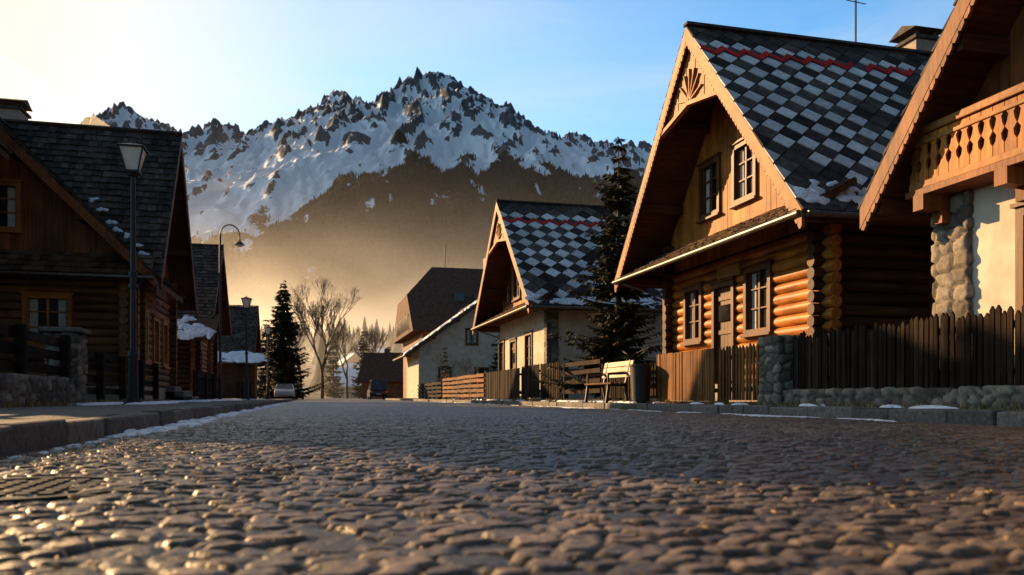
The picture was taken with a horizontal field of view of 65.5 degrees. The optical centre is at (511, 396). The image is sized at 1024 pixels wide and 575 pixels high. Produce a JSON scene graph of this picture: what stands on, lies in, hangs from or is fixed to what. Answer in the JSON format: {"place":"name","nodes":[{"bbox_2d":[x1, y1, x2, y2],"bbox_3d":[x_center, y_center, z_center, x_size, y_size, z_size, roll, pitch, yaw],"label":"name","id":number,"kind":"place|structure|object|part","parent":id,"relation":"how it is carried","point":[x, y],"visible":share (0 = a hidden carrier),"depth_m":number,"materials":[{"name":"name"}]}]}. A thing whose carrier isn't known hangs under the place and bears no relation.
{"place":"outdoors","nodes":[
{"label":"outdoors","id":0,"kind":"place"},
{"bbox_2d":[0,399,281,421],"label":"sidewalk","id":1,"kind":"structure","parent":0,"point":[44,412],"depth_m":8.54,"materials":[{"name":"concrete"}]},
{"bbox_2d":[43,332,87,402],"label":"stone gate pillar","id":2,"kind":"structure","parent":1,"relation":"on","point":[79,365],"depth_m":13.57,"materials":[{"name":"grey stone"}]},
{"bbox_2d":[39,327,90,334],"bbox_3d":[-7.710,-1.143,13.769,0.640,0.075,0.690,0,0,-14],"label":"pillar cap stone","id":3,"kind":"object","parent":2,"relation":"on","point":[79,330],"visible":0.87,"depth_m":13.47,"materials":[{"name":"stone"}]},
{"bbox_2d":[116,140,148,403],"bbox_3d":[-7.145,-2.350,15.018,0.480,4.980,0.480,0,0,-14],"label":"street lamp","id":4,"kind":"object","parent":1,"relation":"on","point":[133,156],"visible":0.96,"depth_m":14.96,"materials":[{"name":"metal"}]},
{"bbox_2d":[241,296,251,399],"bbox_3d":[-12.685,-2.350,38.062,0.480,4.980,0.480,0,0,-14],"label":"street lamp","id":5,"kind":"object","parent":1,"relation":"on","point":[246,301],"visible":0.99,"depth_m":38.01,"materials":[{"name":"metal"}]},
{"bbox_2d":[264,326,271,398],"bbox_3d":[-16.555,-2.350,53.999,0.480,4.980,0.480,0,0,-14],"label":"street lamp","id":6,"kind":"object","parent":1,"relation":"on","point":[267,330],"visible":1,"depth_m":53.94,"materials":[{"name":"metal"}]},
{"bbox_2d":[0,398,1023,409],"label":"dry grass","id":7,"kind":"structure","parent":1,"relation":"on","point":[30,404],"depth_m":12.26,"materials":[{"name":"brown plant"}]},
{"bbox_2d":[87,398,252,401],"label":"yard ground","id":8,"kind":"structure","parent":0,"point":[199,399],"depth_m":50.43,"materials":[{"name":"white snow"}]},
{"bbox_2d":[0,140,12,159],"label":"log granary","id":9,"kind":"structure","parent":8,"relation":"on","point":[4,150],"depth_m":19.93,"materials":[{"name":"brown wood"}]},
{"bbox_2d":[0,373,75,407],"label":"stone wall","id":10,"kind":"structure","parent":8,"relation":"on","point":[15,387],"depth_m":11.54,"materials":[{"name":"grey stone"}]},
{"bbox_2d":[0,323,70,382],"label":"rail fence","id":11,"kind":"object","parent":10,"relation":"on","point":[19,348],"visible":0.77,"depth_m":11.92,"materials":[{"name":"brown wood"}]},
{"bbox_2d":[0,98,196,400],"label":"log farmhouse","id":12,"kind":"object","parent":8,"relation":"on","point":[64,224],"visible":0.91,"depth_m":22.04,"materials":[{"name":"brown wood"}]},
{"bbox_2d":[146,311,170,368],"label":"window frames","id":13,"kind":"structure","parent":12,"relation":"in","point":[155,358],"depth_m":25.80,"materials":[{"name":"brown wood"}]},
{"bbox_2d":[86,351,158,401],"bbox_3d":[-8.868,-0.372,18.092,0.195,1.104,7.940,0,0,-14],"label":"rail fence","id":14,"kind":"object","parent":8,"relation":"on","point":[100,380],"visible":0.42,"depth_m":17.93,"materials":[{"name":"brown wood"}]},
{"bbox_2d":[164,386,197,399],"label":"stone steps","id":15,"kind":"structure","parent":8,"relation":"on","point":[175,393],"depth_m":27.06,"materials":[{"name":"stone"}]},
{"bbox_2d":[177,243,231,395],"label":"log cottage","id":16,"kind":"structure","parent":8,"relation":"on","point":[197,341],"depth_m":38.00,"materials":[{"name":"brown wood"}]},
{"bbox_2d":[201,346,207,371],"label":"window frames","id":17,"kind":"structure","parent":16,"relation":"in","point":[201,346],"depth_m":41.75,"materials":[{"name":"brown wood"}]},
{"bbox_2d":[193,370,217,399],"bbox_3d":[-12.669,-0.428,33.222,0.212,1.217,7.500,0,0,-14],"label":"picket fence","id":18,"kind":"object","parent":8,"relation":"on","point":[204,385],"visible":0.92,"depth_m":31.99,"materials":[{"name":"brown wood"}]},
{"bbox_2d":[218,224,244,398],"bbox_3d":[-12.743,-3.855,36.192,1.175,7.990,0.477,0,0,-14],"label":"curved street lamp","id":19,"kind":"object","parent":8,"relation":"on","point":[239,243],"visible":0.98,"depth_m":36.03,"materials":[{"name":"metal"}]},
{"bbox_2d":[69,398,361,418],"bbox_3d":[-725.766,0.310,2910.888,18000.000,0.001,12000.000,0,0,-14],"label":"ground","id":20,"kind":"structure","parent":0,"point":[257,398],"depth_m":153.19,"materials":[{"name":"white snow"}]},
{"bbox_2d":[0,399,293,456],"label":"kerb","id":21,"kind":"structure","parent":20,"relation":"on","point":[23,436],"depth_m":4.94,"materials":[{"name":"stone"}]},
{"bbox_2d":[217,305,269,398],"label":"log cottage","id":22,"kind":"structure","parent":20,"relation":"on","point":[233,358],"depth_m":63.45,"materials":[{"name":"brown wood"}]},
{"bbox_2d":[257,320,272,397],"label":"spruce tree","id":23,"kind":"object","parent":20,"relation":"on","point":[262,378],"visible":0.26,"depth_m":95.26,"materials":[{"name":"green plant"}]},
{"bbox_2d":[257,280,325,399],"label":"spruce tree","id":24,"kind":"object","parent":20,"relation":"on","point":[284,359],"visible":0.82,"depth_m":84.41,"materials":[{"name":"green plant"}]},
{"bbox_2d":[273,311,310,398],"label":"bare tree","id":25,"kind":"object","parent":20,"relation":"on","point":[299,337],"visible":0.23,"depth_m":129.10,"materials":[{"name":"brown plant"}]},
{"bbox_2d":[288,276,363,398],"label":"bare tree","id":26,"kind":"object","parent":20,"relation":"on","point":[317,324],"visible":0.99,"depth_m":115.11,"materials":[{"name":"brown plant"}]},
{"bbox_2d":[335,387,361,397],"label":"walls","id":27,"kind":"structure","parent":20,"relation":"on","point":[350,389],"depth_m":171.14,"materials":[{"name":"white paint"}]},
{"bbox_2d":[330,323,366,398],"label":"bare tree","id":28,"kind":"object","parent":20,"relation":"on","point":[342,335],"visible":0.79,"depth_m":120.37,"materials":[{"name":"brown plant"}]},
{"bbox_2d":[349,331,369,398],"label":"spruce tree","id":29,"kind":"object","parent":20,"relation":"on","point":[358,393],"visible":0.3,"depth_m":147.29,"materials":[{"name":"green plant"}]},
{"bbox_2d":[350,327,388,358],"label":"bare tree","id":30,"kind":"object","parent":20,"relation":"on","point":[371,338],"visible":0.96,"depth_m":137.78,"materials":[{"name":"brown plant"}]},
{"bbox_2d":[362,382,402,398],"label":"walls","id":31,"kind":"structure","parent":20,"relation":"on","point":[395,390],"depth_m":116.96,"materials":[{"name":"brown wood"}]},
{"bbox_2d":[357,353,402,382],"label":"roof","id":32,"kind":"structure","parent":31,"relation":"on","point":[381,366],"depth_m":118.14,"materials":[{"name":"brown tile"}]},
{"bbox_2d":[418,355,497,399],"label":"plaster wall front","id":33,"kind":"structure","parent":20,"relation":"on","point":[427,369],"depth_m":60.61,"materials":[{"name":"beige paint"}]},
{"bbox_2d":[419,308,499,355],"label":"gable boards","id":34,"kind":"object","parent":33,"relation":"on","point":[451,339],"visible":0.41,"depth_m":60.93,"materials":[{"name":"white paint"}]},
{"bbox_2d":[438,328,488,385],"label":"window frames","id":35,"kind":"structure","parent":33,"relation":"attached to","point":[471,343],"depth_m":61.08,"materials":[{"name":"brown wood"}]},
{"bbox_2d":[440,330,485,384],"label":"curtains","id":36,"kind":"object","parent":35,"relation":"attached to","point":[477,371],"visible":0.55,"depth_m":61.14,"materials":[{"name":"fabric"}]},
{"bbox_2d":[442,330,486,383],"bbox_3d":[-3.725,-3.020,61.029,3.700,4.200,0.065,0,0,-14],"label":"window glass","id":37,"kind":"object","parent":35,"relation":"in","point":[470,342],"visible":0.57,"depth_m":61.22,"materials":[{"name":"black glass"}]},
{"bbox_2d":[385,398,1023,426],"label":"kerb","id":38,"kind":"structure","parent":20,"relation":"on","point":[980,417],"depth_m":10.11,"materials":[{"name":"stone"}]},
{"bbox_2d":[857,0,1023,384],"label":"balcony chalet","id":39,"kind":"object","parent":20,"relation":"on","point":[950,169],"visible":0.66,"depth_m":10.08,"materials":[{"name":"brown wood"}]},
{"bbox_2d":[1010,202,1023,312],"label":"window frames","id":40,"kind":"structure","parent":39,"relation":"in","point":[1019,206],"depth_m":9.55,"materials":[{"name":"brown wood"}]},
{"bbox_2d":[257,343,402,397],"bbox_3d":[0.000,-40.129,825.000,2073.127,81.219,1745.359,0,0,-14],"label":"foothill","id":41,"kind":"structure","parent":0,"point":[307,380],"depth_m":266.93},
{"bbox_2d":[257,315,402,392],"bbox_3d":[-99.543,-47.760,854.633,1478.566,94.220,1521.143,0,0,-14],"label":"distant tree line","id":42,"kind":"object","parent":41,"relation":"on","point":[320,349],"visible":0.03,"depth_m":294.52,"materials":[{"name":"brown plant"}]},
{"bbox_2d":[316,332,345,397],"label":"spruce tree","id":43,"kind":"object","parent":41,"relation":"on","point":[332,392],"visible":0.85,"depth_m":165.48,"materials":[{"name":"green plant"}]},
{"bbox_2d":[332,354,359,371],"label":"walls","id":44,"kind":"structure","parent":41,"relation":"on","point":[354,358],"depth_m":265.01,"materials":[{"name":"beige paint"}]},
{"bbox_2d":[334,352,360,364],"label":"roof","id":45,"kind":"structure","parent":44,"relation":"on","point":[349,355],"depth_m":266.28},
{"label":"walls","id":46,"kind":"object","parent":41,"relation":"on","visible":0},
{"bbox_2d":[344,363,360,366],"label":"roof","id":47,"kind":"structure","parent":46,"relation":"on","point":[349,364],"depth_m":229.05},
{"bbox_2d":[80,67,651,343],"bbox_3d":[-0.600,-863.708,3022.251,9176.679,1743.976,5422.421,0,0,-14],"label":"mountain range","id":48,"kind":"structure","parent":0,"point":[282,169],"depth_m":2701.83,"materials":[{"name":"grey stone"}]},
{"bbox_2d":[192,127,643,335],"bbox_3d":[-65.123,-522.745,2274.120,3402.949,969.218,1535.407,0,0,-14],"label":"mountain forest","id":49,"kind":"object","parent":48,"relation":"on","point":[364,174],"visible":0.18,"depth_m":2225.94,"materials":[{"name":"plant"}]},
{"bbox_2d":[403,332,430,398],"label":"walls","id":50,"kind":"structure","parent":0,"point":[412,341],"depth_m":84.66,"materials":[{"name":"beige paint"}]},
{"bbox_2d":[393,267,482,343],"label":"roof","id":51,"kind":"structure","parent":50,"relation":"on","point":[427,303],"depth_m":76.67,"materials":[{"name":"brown tile"}]},
{"bbox_2d":[396,314,408,336],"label":"gable windows","id":52,"kind":"structure","parent":51,"relation":"attached to","point":[399,328],"depth_m":78.97,"materials":[{"name":"grey glass"}]},
{"bbox_2d":[444,242,484,268],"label":"pole","id":53,"kind":"object","parent":51,"relation":"on","point":[445,256],"visible":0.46,"depth_m":80.78,"materials":[{"name":"metal"}]},
{"bbox_2d":[452,293,478,300],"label":"skylights","id":54,"kind":"object","parent":51,"relation":"on","point":[458,296],"visible":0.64,"depth_m":76.09,"materials":[{"name":"blue glass"}]},
{"bbox_2d":[394,302,476,358],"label":"dark roof tiles","id":55,"kind":"object","parent":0,"point":[401,354],"visible":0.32,"depth_m":64.67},
{"bbox_2d":[403,300,477,354],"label":"roof snow","id":56,"kind":"structure","parent":0,"point":[434,331],"depth_m":60.09,"materials":[{"name":"white snow"}]},
{"bbox_2d":[0,0,954,146],"label":"sky","id":57,"kind":"structure","parent":0,"point":[600,70],"materials":[{"name":"blue"}]},
{"bbox_2d":[0,399,1023,574],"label":"cobblestone road","id":58,"kind":"structure","parent":0,"point":[968,526],"depth_m":2.00,"materials":[{"name":"grey stone"}]},
{"bbox_2d":[0,476,140,503],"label":"manhole cover","id":59,"kind":"object","parent":58,"relation":"in","point":[35,486],"visible":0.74,"depth_m":2.19,"materials":[{"name":"metal"}]},
{"bbox_2d":[273,384,296,399],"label":"parked car","id":60,"kind":"object","parent":58,"relation":"on","point":[284,390],"visible":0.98,"depth_m":73.27,"materials":[{"name":"silver paint"}]},
{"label":"windows","id":61,"kind":"part","parent":60,"relation":"part of","materials":[{"name":"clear glass"}]},
{"bbox_2d":[366,380,387,398],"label":"parked van","id":62,"kind":"object","parent":58,"relation":"on","point":[377,388],"visible":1,"depth_m":79.17,"materials":[{"name":"black paint"}]},
{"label":"windows","id":63,"kind":"part","parent":62,"relation":"part of","materials":[{"name":"black glass"}]},
{"bbox_2d":[8,398,958,458],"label":"snow patches","id":64,"kind":"object","parent":58,"relation":"on","point":[180,423],"visible":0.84,"depth_m":10.52,"materials":[{"name":"white snow"}]},
{"bbox_2d":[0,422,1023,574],"bbox_3d":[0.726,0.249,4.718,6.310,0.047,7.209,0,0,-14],"label":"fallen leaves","id":65,"kind":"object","parent":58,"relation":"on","point":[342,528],"visible":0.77,"depth_m":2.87,"materials":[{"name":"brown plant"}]},
{"bbox_2d":[407,398,755,403],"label":"yard ground","id":66,"kind":"structure","parent":0,"point":[653,400],"depth_m":29.11,"materials":[{"name":"white snow"}]},
{"bbox_2d":[407,349,418,398],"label":"wall side","id":67,"kind":"structure","parent":66,"relation":"on","point":[412,376],"depth_m":63.79,"materials":[{"name":"white paint"}]},
{"bbox_2d":[418,381,442,398],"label":"slat fence","id":68,"kind":"object","parent":66,"relation":"on","point":[438,387],"visible":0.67,"depth_m":51.71,"materials":[{"name":"brown wood"}]},
{"bbox_2d":[433,348,453,398],"bbox_3d":[-4.109,-1.389,49.457,1.506,3.299,1.706,0,0,-14],"label":"spruce tree","id":69,"kind":"object","parent":66,"relation":"on","point":[444,366],"visible":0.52,"depth_m":49.41,"materials":[{"name":"green plant"}]},
{"bbox_2d":[432,353,461,376],"bbox_3d":[-4.469,-1.563,56.795,1.999,3.349,2.836,0,0,10],"label":"bare shrub","id":70,"kind":"object","parent":66,"relation":"on","point":[454,365],"visible":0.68,"depth_m":57.10,"materials":[{"name":"brown plant"}]},
{"bbox_2d":[443,372,485,399],"bbox_3d":[-2.584,-0.465,41.250,0.195,1.290,11.840,0,0,-14],"label":"slat fence","id":71,"kind":"object","parent":66,"relation":"on","point":[465,390],"visible":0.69,"depth_m":40.07,"materials":[{"name":"brown wood"}]},
{"bbox_2d":[452,358,481,397],"bbox_3d":[-3.000,-1.272,53.138,2.087,2.770,1.628,0,0,-14],"label":"bare shrub","id":72,"kind":"object","parent":66,"relation":"on","point":[465,366],"visible":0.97,"depth_m":53.07,"materials":[{"name":"brown plant"}]},
{"bbox_2d":[481,333,498,392],"bbox_3d":[-0.880,-2.190,58.422,2.523,5.100,2.494,0,0,42],"label":"spruce tree","id":73,"kind":"object","parent":66,"relation":"on","point":[494,368],"visible":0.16,"depth_m":58.42,"materials":[{"name":"green plant"}]},
{"bbox_2d":[486,368,523,398],"bbox_3d":[-0.361,-0.455,32.426,0.211,1.270,6.000,0,0,-14],"label":"board fence","id":74,"kind":"object","parent":66,"relation":"on","point":[502,384],"visible":0.91,"depth_m":31.82,"materials":[{"name":"brown wood"}]},
{"bbox_2d":[522,361,562,399],"bbox_3d":[1.006,-0.476,27.150,0.212,1.312,4.700,0,0,-14],"label":"picket fence","id":75,"kind":"object","parent":66,"relation":"on","point":[532,389],"visible":0.92,"depth_m":27.08,"materials":[{"name":"brown wood"}]},
{"bbox_2d":[471,191,662,401],"bbox_3d":[2.606,-4.430,35.507,6.962,9.480,10.942,0,0,-14],"label":"plaster chalet","id":76,"kind":"object","parent":66,"relation":"on","point":[537,258],"visible":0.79,"depth_m":33.05,"materials":[{"name":"grey tile"}]},
{"bbox_2d":[502,343,514,362],"bbox_3d":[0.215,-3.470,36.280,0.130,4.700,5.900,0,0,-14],"label":"window glass","id":77,"kind":"structure","parent":76,"relation":"in","point":[513,354],"depth_m":36.59,"materials":[{"name":"black glass"}]},
{"bbox_2d":[499,266,532,370],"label":"window frames","id":78,"kind":"structure","parent":76,"relation":"in","point":[515,298],"depth_m":36.51,"materials":[{"name":"brown wood"}]},
{"bbox_2d":[562,357,607,399],"bbox_3d":[2.050,-0.443,23.081,0.195,1.246,3.540,0,0,-14],"label":"rail fence","id":79,"kind":"object","parent":66,"relation":"on","point":[602,361],"visible":0.62,"depth_m":22.80,"materials":[{"name":"brown wood"}]},
{"bbox_2d":[532,137,662,399],"bbox_3d":[2.856,-3.866,24.016,4.203,7.957,4.024,0,0,41],"label":"spruce tree","id":80,"kind":"object","parent":66,"relation":"on","point":[620,325],"visible":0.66,"depth_m":23.94,"materials":[{"name":"green plant"}]},
{"bbox_2d":[601,362,667,401],"bbox_3d":[2.929,-0.308,19.436,0.211,0.976,3.800,0,0,-14],"label":"picket fence","id":81,"kind":"object","parent":66,"relation":"on","point":[616,392],"visible":0.26,"depth_m":19.69,"materials":[{"name":"brown wood"}]},
{"bbox_2d":[657,348,722,401],"bbox_3d":[3.570,-0.376,16.246,0.211,1.112,2.700,0,0,-14],"label":"board fence","id":82,"kind":"object","parent":66,"relation":"on","point":[687,375],"visible":0.81,"depth_m":16.00,"materials":[{"name":"brown wood"}]},
{"bbox_2d":[719,343,760,403],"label":"garden gate","id":83,"kind":"structure","parent":66,"relation":"on","point":[743,387],"depth_m":14.17,"materials":[{"name":"brown wood"}]},
{"bbox_2d":[612,21,943,404],"bbox_3d":[9.245,-4.400,19.232,11.154,9.620,8.946,0,0,-14],"label":"wooden chalet","id":84,"kind":"object","parent":66,"relation":"on","point":[768,148],"visible":0.65,"depth_m":17.20,"materials":[{"name":"brown wood"}]},
{"bbox_2d":[690,148,766,338],"bbox_3d":[6.123,-3.520,17.496,1.911,4.200,6.427,0,0,-44],"label":"window glass","id":85,"kind":"structure","parent":84,"relation":"in","point":[724,310],"depth_m":17.96,"materials":[{"name":"black glass"}]},
{"bbox_2d":[680,137,934,381],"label":"window frames","id":86,"kind":"structure","parent":84,"relation":"in","point":[723,334],"depth_m":18.26,"materials":[{"name":"brown wood"}]},
{"bbox_2d":[846,0,865,46],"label":"roof antenna","id":87,"kind":"object","parent":84,"relation":"on","point":[855,1],"visible":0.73,"depth_m":18.98,"materials":[{"name":"metal"}]},
{"bbox_2d":[782,385,1023,411],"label":"stone plinth wall","id":88,"kind":"structure","parent":66,"relation":"on","point":[992,395],"depth_m":9.90,"materials":[{"name":"grey stone"}]},
{"bbox_2d":[793,304,1023,388],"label":"picket fence","id":89,"kind":"object","parent":66,"relation":"on","point":[979,351],"visible":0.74,"depth_m":9.99,"materials":[{"name":"brown wood"}]},
{"bbox_2d":[400,398,1023,411],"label":"sidewalk","id":90,"kind":"structure","parent":0,"point":[806,406],"depth_m":10.34,"materials":[{"name":"concrete"}]},
{"bbox_2d":[584,360,633,402],"bbox_3d":[2.250,-0.350,18.803,0.644,0.991,1.800,0,0,-14],"label":"park bench","id":91,"kind":"object","parent":90,"relation":"on","point":[609,371],"visible":0.97,"depth_m":18.64,"materials":[{"name":"brown wood"}]},
{"bbox_2d":[629,364,652,402],"bbox_3d":[2.837,-0.290,17.558,0.520,0.860,0.520,0,0,-14],"label":"litter bin","id":92,"kind":"object","parent":90,"relation":"on","point":[640,377],"visible":0.9,"depth_m":17.37,"materials":[{"name":"metal"}]},
{"bbox_2d":[758,335,798,405],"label":"stone gate pillar","id":93,"kind":"structure","parent":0,"point":[775,362],"depth_m":12.78,"materials":[{"name":"grey stone"}]},
{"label":"walls","id":94,"kind":"object","parent":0,"visible":0},
{"bbox_2d":[360,348,389,354],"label":"roof","id":95,"kind":"structure","parent":94,"relation":"on","point":[381,350],"depth_m":298.60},
{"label":"walls","id":96,"kind":"object","parent":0,"visible":0},
{"bbox_2d":[331,367,361,386],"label":"roof","id":97,"kind":"structure","parent":96,"relation":"on","point":[351,371],"depth_m":173.29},
{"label":"roof","id":98,"kind":"object","parent":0,"visible":0},
{"bbox_2d":[406,303,476,357],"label":"barge boards","id":99,"kind":"object","parent":98,"relation":"attached to","point":[441,330],"visible":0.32,"depth_m":59.83,"materials":[{"name":"brown wood"}]}
]}

